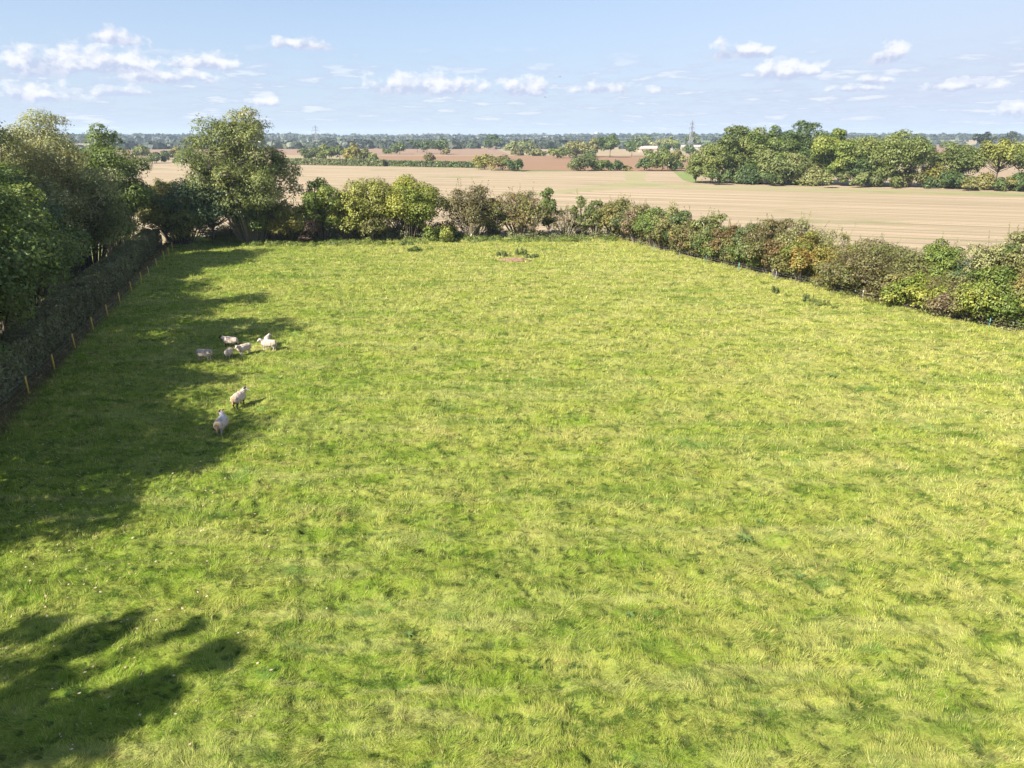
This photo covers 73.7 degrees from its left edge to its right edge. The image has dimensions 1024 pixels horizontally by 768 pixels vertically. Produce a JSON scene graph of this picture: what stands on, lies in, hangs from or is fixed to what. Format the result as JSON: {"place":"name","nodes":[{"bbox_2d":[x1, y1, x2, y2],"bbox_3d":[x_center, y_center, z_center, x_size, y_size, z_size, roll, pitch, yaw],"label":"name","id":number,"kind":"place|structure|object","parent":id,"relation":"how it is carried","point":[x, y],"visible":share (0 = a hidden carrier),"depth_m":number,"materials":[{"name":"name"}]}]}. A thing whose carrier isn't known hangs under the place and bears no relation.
{"place":"outdoors","nodes":[
{"label":"outdoors","id":0,"kind":"place"},
{"bbox_2d":[113,148,509,154],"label":"dark ploughed field","id":1,"kind":"structure","parent":0,"point":[487,151],"depth_m":835.28,"materials":[{"name":"soil"}]},
{"bbox_2d":[0,137,1016,398],"bbox_3d":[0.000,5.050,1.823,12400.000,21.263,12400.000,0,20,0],"label":"ground","id":2,"kind":"structure","parent":0,"point":[616,151],"depth_m":388.48,"materials":[{"name":"brown soil"}]},
{"bbox_2d":[0,184,63,333],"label":"boundary tree","id":3,"kind":"object","parent":2,"relation":"on","point":[42,221],"visible":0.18,"depth_m":56.77,"materials":[{"name":"green plant"}]},
{"bbox_2d":[0,120,68,228],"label":"ash tree","id":4,"kind":"object","parent":2,"relation":"on","point":[30,177],"visible":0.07,"depth_m":72.64,"materials":[{"name":"green plant"}]},
{"bbox_2d":[0,182,80,343],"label":"boundary tree","id":5,"kind":"object","parent":2,"relation":"on","point":[27,265],"visible":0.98,"depth_m":45.67,"materials":[{"name":"green plant"}]},
{"bbox_2d":[0,167,83,295],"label":"bushy tree","id":6,"kind":"object","parent":2,"relation":"on","point":[58,212],"visible":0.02,"depth_m":71.29,"materials":[{"name":"green plant"}]},
{"bbox_2d":[1,193,92,307],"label":"boundary tree","id":7,"kind":"object","parent":2,"relation":"on","point":[67,251],"visible":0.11,"depth_m":62.16,"materials":[{"name":"green plant"}]},
{"bbox_2d":[0,161,105,304],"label":"boundary tree","id":8,"kind":"object","parent":2,"relation":"on","point":[8,173],"visible":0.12,"depth_m":64.84,"materials":[{"name":"green plant"}]},
{"bbox_2d":[0,106,129,278],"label":"ash tree","id":9,"kind":"object","parent":2,"relation":"on","point":[42,155],"visible":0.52,"depth_m":78.29,"materials":[{"name":"plant"}]},
{"bbox_2d":[0,227,162,402],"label":"clipped hedge","id":10,"kind":"object","parent":2,"relation":"on","point":[28,347],"visible":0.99,"depth_m":58.71,"materials":[{"name":"green plant"}]},
{"bbox_2d":[54,170,135,272],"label":"bushy tree","id":11,"kind":"object","parent":2,"relation":"on","point":[114,223],"visible":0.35,"depth_m":83.66,"materials":[{"name":"green plant"}]},
{"bbox_2d":[71,121,155,254],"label":"ash tree","id":12,"kind":"object","parent":2,"relation":"on","point":[101,154],"visible":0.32,"depth_m":94.10,"materials":[{"name":"green plant"}]},
{"bbox_2d":[2,132,1023,149],"bbox_3d":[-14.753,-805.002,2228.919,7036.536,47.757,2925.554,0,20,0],"label":"distant woodland","id":13,"kind":"object","parent":2,"relation":"on","point":[462,141],"visible":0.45,"depth_m":1735.67,"materials":[{"name":"green plant"}]},
{"bbox_2d":[684,142,740,181],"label":"oak tree","id":14,"kind":"object","parent":2,"relation":"on","point":[705,163],"visible":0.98,"depth_m":249.49,"materials":[{"name":"green plant"}]},
{"bbox_2d":[716,124,769,172],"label":"oak tree","id":15,"kind":"object","parent":2,"relation":"on","point":[732,143],"visible":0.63,"depth_m":251.91,"materials":[{"name":"green plant"}]},
{"bbox_2d":[743,125,800,182],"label":"oak tree","id":16,"kind":"object","parent":2,"relation":"on","point":[772,135],"visible":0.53,"depth_m":246.59,"materials":[{"name":"green plant"}]},
{"bbox_2d":[755,148,812,184],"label":"oak tree","id":17,"kind":"object","parent":2,"relation":"on","point":[796,164],"visible":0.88,"depth_m":239.30,"materials":[{"name":"green plant"}]},
{"bbox_2d":[768,120,846,165],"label":"oak tree","id":18,"kind":"object","parent":2,"relation":"on","point":[805,145],"visible":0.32,"depth_m":247.56,"materials":[{"name":"green plant"}]},
{"bbox_2d":[809,127,862,182],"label":"oak tree","id":19,"kind":"object","parent":2,"relation":"on","point":[831,152],"visible":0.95,"depth_m":236.91,"materials":[{"name":"green plant"}]},
{"bbox_2d":[830,152,885,183],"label":"oak tree","id":20,"kind":"object","parent":2,"relation":"on","point":[854,168],"visible":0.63,"depth_m":235.97,"materials":[{"name":"green plant"}]},
{"bbox_2d":[845,128,941,185],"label":"oak tree","id":21,"kind":"object","parent":2,"relation":"on","point":[893,152],"visible":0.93,"depth_m":228.72,"materials":[{"name":"green plant"}]},
{"bbox_2d":[892,166,926,186],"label":"field bush","id":22,"kind":"object","parent":2,"relation":"on","point":[907,174],"visible":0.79,"depth_m":231.21,"materials":[{"name":"green plant"}]},
{"bbox_2d":[910,162,951,186],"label":"field bush","id":23,"kind":"object","parent":2,"relation":"on","point":[933,169],"visible":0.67,"depth_m":230.15,"materials":[{"name":"green plant"}]},
{"bbox_2d":[910,233,969,279],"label":"hedge shrub","id":24,"kind":"object","parent":2,"relation":"on","point":[943,259],"visible":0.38,"depth_m":66.68,"materials":[{"name":"green plant"}]},
{"bbox_2d":[929,141,993,186],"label":"oak tree","id":25,"kind":"object","parent":2,"relation":"on","point":[962,158],"visible":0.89,"depth_m":229.55,"materials":[{"name":"green plant"}]},
{"bbox_2d":[974,137,1023,187],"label":"oak tree","id":26,"kind":"object","parent":2,"relation":"on","point":[1000,149],"visible":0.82,"depth_m":224.70,"materials":[{"name":"green plant"}]},
{"bbox_2d":[997,231,1023,319],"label":"hedge shrub","id":27,"kind":"object","parent":2,"relation":"on","point":[1019,264],"visible":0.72,"depth_m":59.52,"materials":[{"name":"green plant"}]},
{"bbox_2d":[1002,145,1023,170],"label":"oak tree","id":28,"kind":"object","parent":2,"relation":"on","point":[1020,158],"visible":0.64,"depth_m":220.08,"materials":[{"name":"green plant"}]},
{"bbox_2d":[0,236,1023,767],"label":"pasture","id":29,"kind":"structure","parent":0,"point":[396,644],"depth_m":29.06,"materials":[{"name":"green plant"}]},
{"bbox_2d":[1,242,172,409],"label":"stake fence","id":30,"kind":"object","parent":29,"relation":"on","point":[26,380],"visible":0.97,"depth_m":58.65,"materials":[{"name":"wood"}]},
{"bbox_2d":[0,426,371,749],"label":"fallen leaves","id":31,"kind":"object","parent":29,"relation":"on","point":[135,573],"visible":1,"depth_m":26.92,"materials":[{"name":"brown plant"}]},
{"bbox_2d":[213,409,228,435],"bbox_3d":[-16.551,2.248,38.759,0.718,1.210,1.627,-1,20,-4],"label":"sheep","id":32,"kind":"object","parent":29,"relation":"on","point":[221,422],"visible":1,"depth_m":38.43},
{"bbox_2d":[230,387,248,409],"bbox_3d":[-16.949,0.878,42.320,0.668,1.121,1.546,5,21,15],"label":"sheep","id":33,"kind":"object","parent":29,"relation":"on","point":[237,397],"visible":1,"depth_m":42.01},
{"bbox_2d":[422,224,456,240],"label":"elder bush","id":34,"kind":"object","parent":29,"relation":"on","point":[445,232],"visible":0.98,"depth_m":109.71,"materials":[{"name":"green plant"}]},
{"bbox_2d":[619,199,649,242],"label":"hedge shrub","id":35,"kind":"object","parent":29,"relation":"on","point":[626,225],"visible":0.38,"depth_m":107.32,"materials":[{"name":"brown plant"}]},
{"bbox_2d":[638,213,668,249],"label":"hedge shrub","id":36,"kind":"object","parent":29,"relation":"on","point":[657,232],"visible":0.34,"depth_m":100.47,"materials":[{"name":"green plant"}]},
{"bbox_2d":[631,204,679,246],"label":"hedge shrub","id":37,"kind":"object","parent":29,"relation":"on","point":[642,218],"visible":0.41,"depth_m":103.31,"materials":[{"name":"green plant"}]},
{"bbox_2d":[648,200,681,250],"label":"hedge shrub","id":38,"kind":"object","parent":29,"relation":"on","point":[664,224],"visible":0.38,"depth_m":99.44,"materials":[{"name":"green plant"}]},
{"bbox_2d":[662,206,692,252],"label":"hedge shrub","id":39,"kind":"object","parent":29,"relation":"on","point":[681,217],"visible":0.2,"depth_m":96.70,"materials":[{"name":"green plant"}]},
{"bbox_2d":[666,216,702,255],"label":"hedge shrub","id":40,"kind":"object","parent":29,"relation":"on","point":[674,229],"visible":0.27,"depth_m":95.35,"materials":[{"name":"green plant"}]},
{"bbox_2d":[668,216,710,257],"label":"hedge shrub","id":41,"kind":"object","parent":29,"relation":"on","point":[687,235],"visible":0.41,"depth_m":94.22,"materials":[{"name":"green plant"}]},
{"bbox_2d":[685,207,741,260],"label":"hedge shrub","id":42,"kind":"object","parent":29,"relation":"on","point":[707,228],"visible":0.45,"depth_m":91.49,"materials":[{"name":"green plant"}]},
{"bbox_2d":[691,229,744,261],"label":"hedge shrub","id":43,"kind":"object","parent":29,"relation":"on","point":[704,251],"visible":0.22,"depth_m":90.14,"materials":[{"name":"green plant"}]},
{"bbox_2d":[701,219,747,264],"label":"hedge shrub","id":44,"kind":"object","parent":29,"relation":"on","point":[724,240],"visible":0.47,"depth_m":88.89,"materials":[{"name":"green plant"}]},
{"bbox_2d":[721,219,760,267],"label":"hedge shrub","id":45,"kind":"object","parent":29,"relation":"on","point":[750,226],"visible":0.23,"depth_m":86.46,"materials":[{"name":"green plant"}]},
{"bbox_2d":[727,236,769,270],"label":"hedge shrub","id":46,"kind":"object","parent":29,"relation":"on","point":[741,257],"visible":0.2,"depth_m":85.61,"materials":[{"name":"green plant"}]},
{"bbox_2d":[740,213,800,272],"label":"hedge shrub","id":47,"kind":"object","parent":29,"relation":"on","point":[754,240],"visible":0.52,"depth_m":82.25,"materials":[{"name":"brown plant"}]},
{"bbox_2d":[759,235,797,277],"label":"hedge shrub","id":48,"kind":"object","parent":29,"relation":"on","point":[768,250],"visible":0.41,"depth_m":80.06,"materials":[{"name":"orange plant"}]},
{"bbox_2d":[762,249,812,279],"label":"hedge shrub","id":49,"kind":"object","parent":29,"relation":"on","point":[776,258],"visible":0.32,"depth_m":79.54,"materials":[{"name":"green plant"}]},
{"bbox_2d":[772,227,841,284],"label":"hawthorn bush","id":50,"kind":"object","parent":29,"relation":"on","point":[803,251],"visible":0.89,"depth_m":77.03,"materials":[{"name":"orange plant"}]},
{"bbox_2d":[808,260,854,289],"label":"hedge shrub","id":51,"kind":"object","parent":29,"relation":"on","point":[816,276],"visible":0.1,"depth_m":74.91,"materials":[{"name":"green plant"}]},
{"bbox_2d":[817,234,944,302],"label":"hedge shrub","id":52,"kind":"object","parent":29,"relation":"on","point":[871,259],"visible":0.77,"depth_m":69.75,"materials":[{"name":"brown plant"}]},
{"bbox_2d":[877,254,935,302],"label":"hedge shrub","id":53,"kind":"object","parent":29,"relation":"on","point":[897,276],"visible":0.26,"depth_m":67.74,"materials":[{"name":"green plant"}]},
{"bbox_2d":[879,271,954,309],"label":"hedge shrub","id":54,"kind":"object","parent":29,"relation":"on","point":[907,292],"visible":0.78,"depth_m":65.73,"materials":[{"name":"green plant"}]},
{"bbox_2d":[920,270,966,304],"bbox_3d":[42.007,-8.798,65.529,6.719,4.238,7.382,0,20,0],"label":"hedge shrub","id":55,"kind":"object","parent":29,"relation":"on","point":[949,281],"visible":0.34,"depth_m":64.90,"materials":[{"name":"green plant"}]},
{"bbox_2d":[923,286,982,320],"bbox_3d":[41.167,-7.414,62.986,5.522,3.340,5.211,0,20,0],"label":"hedge shrub","id":56,"kind":"object","parent":29,"relation":"on","point":[946,300],"visible":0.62,"depth_m":62.38,"materials":[{"name":"brown plant"}]},
{"bbox_2d":[939,263,1023,328],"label":"hedge shrub","id":57,"kind":"object","parent":29,"relation":"on","point":[993,298],"visible":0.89,"depth_m":59.33,"materials":[{"name":"green plant"}]},
{"bbox_2d":[0,0,1023,135],"label":"sky","id":58,"kind":"structure","parent":0,"point":[390,67],"materials":[{"name":"blue"}]},
{"bbox_2d":[346,156,689,171],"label":"ploughed field","id":59,"kind":"structure","parent":0,"point":[555,163],"depth_m":506.89,"materials":[{"name":"soil"}]},
{"bbox_2d":[342,143,361,158],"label":"field bush","id":60,"kind":"object","parent":59,"relation":"on","point":[353,150],"visible":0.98,"depth_m":486.08,"materials":[{"name":"green plant"}]},
{"bbox_2d":[384,160,481,167],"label":"field hedge","id":61,"kind":"object","parent":59,"relation":"on","point":[437,163],"visible":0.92,"depth_m":393.28,"materials":[{"name":"green plant"}]},
{"bbox_2d":[563,140,594,157],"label":"field bush","id":62,"kind":"object","parent":59,"relation":"on","point":[578,147],"visible":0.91,"depth_m":575.19,"materials":[{"name":"green plant"}]},
{"bbox_2d":[595,133,621,156],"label":"tree","id":63,"kind":"object","parent":59,"relation":"on","point":[609,142],"visible":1,"depth_m":577.44,"materials":[{"name":"green plant"}]},
{"bbox_2d":[642,147,675,170],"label":"field bush","id":64,"kind":"object","parent":59,"relation":"on","point":[664,158],"visible":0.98,"depth_m":345.42,"materials":[{"name":"green plant"}]},
{"bbox_2d":[98,161,1023,316],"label":"stubble field","id":65,"kind":"structure","parent":0,"point":[917,221],"depth_m":184.52,"materials":[{"name":"beige plant"}]},
{"bbox_2d":[135,177,174,241],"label":"hawthorn tree","id":66,"kind":"object","parent":65,"relation":"on","point":[161,186],"visible":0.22,"depth_m":106.32,"materials":[{"name":"green plant"}]},
{"bbox_2d":[135,187,222,244],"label":"hawthorn tree","id":67,"kind":"object","parent":65,"relation":"on","point":[155,216],"visible":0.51,"depth_m":103.45,"materials":[{"name":"green plant"}]},
{"bbox_2d":[152,170,264,239],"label":"holly tree","id":68,"kind":"object","parent":65,"relation":"on","point":[209,207],"visible":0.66,"depth_m":102.17,"materials":[{"name":"green plant"}]},
{"bbox_2d":[171,105,306,241],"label":"ash tree","id":69,"kind":"object","parent":65,"relation":"on","point":[246,168],"visible":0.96,"depth_m":101.97,"materials":[{"name":"green plant"}]},
{"bbox_2d":[227,193,287,240],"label":"holly bush","id":70,"kind":"object","parent":65,"relation":"on","point":[256,224],"visible":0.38,"depth_m":106.06,"materials":[{"name":"green plant"}]},
{"bbox_2d":[250,198,309,240],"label":"field maple","id":71,"kind":"object","parent":65,"relation":"on","point":[280,214],"visible":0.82,"depth_m":107.16,"materials":[{"name":"green plant"}]},
{"bbox_2d":[285,200,326,241],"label":"blackthorn bush","id":72,"kind":"object","parent":65,"relation":"on","point":[305,235],"visible":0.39,"depth_m":107.52,"materials":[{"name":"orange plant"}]},
{"bbox_2d":[295,177,339,240],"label":"field maple","id":73,"kind":"object","parent":65,"relation":"on","point":[319,199],"visible":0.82,"depth_m":107.57,"materials":[{"name":"green plant"}]},
{"bbox_2d":[284,158,384,165],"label":"field hedge","id":74,"kind":"object","parent":65,"relation":"on","point":[339,162],"visible":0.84,"depth_m":413.64,"materials":[{"name":"green plant"}]},
{"bbox_2d":[321,185,366,239],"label":"hawthorn tree","id":75,"kind":"object","parent":65,"relation":"on","point":[334,215],"visible":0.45,"depth_m":109.39,"materials":[{"name":"green plant"}]},
{"bbox_2d":[326,177,401,238],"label":"hawthorn tree","id":76,"kind":"object","parent":65,"relation":"on","point":[371,199],"visible":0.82,"depth_m":108.84,"materials":[{"name":"green plant"}]},
{"bbox_2d":[357,213,390,239],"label":"blackthorn bush","id":77,"kind":"object","parent":65,"relation":"on","point":[373,226],"visible":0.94,"depth_m":108.90,"materials":[{"name":"green plant"}]},
{"bbox_2d":[199,222,619,238],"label":"brambles","id":78,"kind":"object","parent":65,"relation":"on","point":[227,231],"visible":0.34,"depth_m":113.43,"materials":[{"name":"green plant"}]},
{"bbox_2d":[209,233,618,246],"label":"nettles","id":79,"kind":"object","parent":65,"relation":"on","point":[371,240],"visible":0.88,"depth_m":109.19,"materials":[{"name":"green plant"}]},
{"bbox_2d":[378,174,453,237],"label":"field maple","id":80,"kind":"object","parent":65,"relation":"on","point":[415,207],"visible":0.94,"depth_m":109.77,"materials":[{"name":"green plant"}]},
{"bbox_2d":[436,177,504,235],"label":"hawthorn tree","id":81,"kind":"object","parent":65,"relation":"on","point":[468,204],"visible":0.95,"depth_m":111.75,"materials":[{"name":"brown plant"}]},
{"bbox_2d":[480,198,514,235],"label":"hawthorn tree","id":82,"kind":"object","parent":65,"relation":"on","point":[495,227],"visible":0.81,"depth_m":112.88,"materials":[{"name":"green plant"}]},
{"bbox_2d":[484,154,513,169],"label":"field bush","id":83,"kind":"object","parent":65,"relation":"on","point":[497,161],"visible":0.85,"depth_m":351.04,"materials":[{"name":"green plant"}]},
{"bbox_2d":[485,183,557,234],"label":"hawthorn tree","id":84,"kind":"object","parent":65,"relation":"on","point":[524,210],"visible":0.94,"depth_m":112.31,"materials":[{"name":"plant"}]},
{"bbox_2d":[537,187,561,235],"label":"elder tree","id":85,"kind":"object","parent":65,"relation":"on","point":[547,193],"visible":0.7,"depth_m":113.23,"materials":[{"name":"green plant"}]},
{"bbox_2d":[549,205,585,236],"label":"bush","id":86,"kind":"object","parent":65,"relation":"on","point":[564,222],"depth_m":113.47,"materials":[{"name":"brown plant"}]},
{"bbox_2d":[565,193,591,235],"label":"elder tree","id":87,"kind":"object","parent":65,"relation":"on","point":[580,202],"visible":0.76,"depth_m":114.37,"materials":[{"name":"green plant"}]},
{"bbox_2d":[567,154,597,170],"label":"field bush","id":88,"kind":"object","parent":65,"relation":"on","point":[576,162],"visible":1,"depth_m":344.70,"materials":[{"name":"green plant"}]},
{"bbox_2d":[580,198,607,236],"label":"elder tree","id":89,"kind":"object","parent":65,"relation":"on","point":[595,227],"visible":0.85,"depth_m":113.50,"materials":[{"name":"green plant"}]},
{"bbox_2d":[589,193,646,234],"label":"hedge shrub","id":90,"kind":"object","parent":65,"relation":"on","point":[618,205],"visible":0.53,"depth_m":111.71,"materials":[{"name":"green plant"}]},
{"bbox_2d":[603,203,635,238],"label":"hedge shrub","id":91,"kind":"object","parent":65,"relation":"on","point":[616,220],"visible":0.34,"depth_m":109.93,"materials":[{"name":"green plant"}]},
{"bbox_2d":[707,158,776,184],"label":"field bush","id":92,"kind":"object","parent":65,"relation":"on","point":[747,174],"visible":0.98,"depth_m":245.16,"materials":[{"name":"green plant"}]},
{"bbox_2d":[761,211,842,250],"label":"hedge shrub","id":93,"kind":"object","parent":65,"relation":"on","point":[802,225],"visible":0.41,"depth_m":80.61,"materials":[{"name":"green plant"}]},
{"bbox_2d":[771,156,851,185],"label":"field bush","id":94,"kind":"object","parent":65,"relation":"on","point":[810,175],"visible":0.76,"depth_m":238.03,"materials":[{"name":"green plant"}]},
{"bbox_2d":[611,234,1023,331],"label":"undergrowth","id":95,"kind":"object","parent":65,"relation":"on","point":[641,241],"visible":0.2,"depth_m":74.72,"materials":[{"name":"green plant"}]},
{"bbox_2d":[821,225,862,254],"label":"hedge shrub","id":96,"kind":"object","parent":65,"relation":"on","point":[841,235],"visible":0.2,"depth_m":77.99,"materials":[{"name":"green plant"}]},
{"bbox_2d":[849,166,903,187],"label":"field bush","id":97,"kind":"object","parent":65,"relation":"on","point":[862,177],"visible":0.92,"depth_m":231.57,"materials":[{"name":"green plant"}]},
{"bbox_2d":[922,169,970,187],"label":"field bush","id":98,"kind":"object","parent":65,"relation":"on","point":[950,179],"visible":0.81,"depth_m":226.62,"materials":[{"name":"green plant"}]},
{"bbox_2d":[945,253,983,282],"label":"hedge shrub","id":99,"kind":"object","parent":65,"relation":"on","point":[957,268],"visible":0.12,"depth_m":65.55,"materials":[{"name":"green plant"}]},
{"bbox_2d":[957,170,1019,190],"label":"field bush","id":100,"kind":"object","parent":65,"relation":"on","point":[984,181],"visible":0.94,"depth_m":218.63,"materials":[{"name":"green plant"}]},
{"bbox_2d":[954,224,1023,318],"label":"hedge shrub","id":101,"kind":"object","parent":65,"relation":"on","point":[987,252],"visible":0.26,"depth_m":62.39,"materials":[{"name":"green plant"}]},
{"bbox_2d":[958,243,1023,313],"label":"hedge shrub","id":102,"kind":"object","parent":65,"relation":"on","point":[1007,249],"visible":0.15,"depth_m":61.83,"materials":[{"name":"green plant"}]},
{"bbox_2d":[992,170,1023,190],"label":"field bush","id":103,"kind":"object","parent":65,"relation":"on","point":[1019,176],"visible":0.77,"depth_m":215.52,"materials":[{"name":"green plant"}]},
{"bbox_2d":[504,172,1023,195],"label":"grass track","id":104,"kind":"structure","parent":0,"point":[634,179],"depth_m":227.86,"materials":[{"name":"plant"}]},
{"bbox_2d":[963,161,1023,180],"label":"bare field","id":105,"kind":"structure","parent":0,"point":[1006,172],"depth_m":342.37,"materials":[{"name":"beige soil"}]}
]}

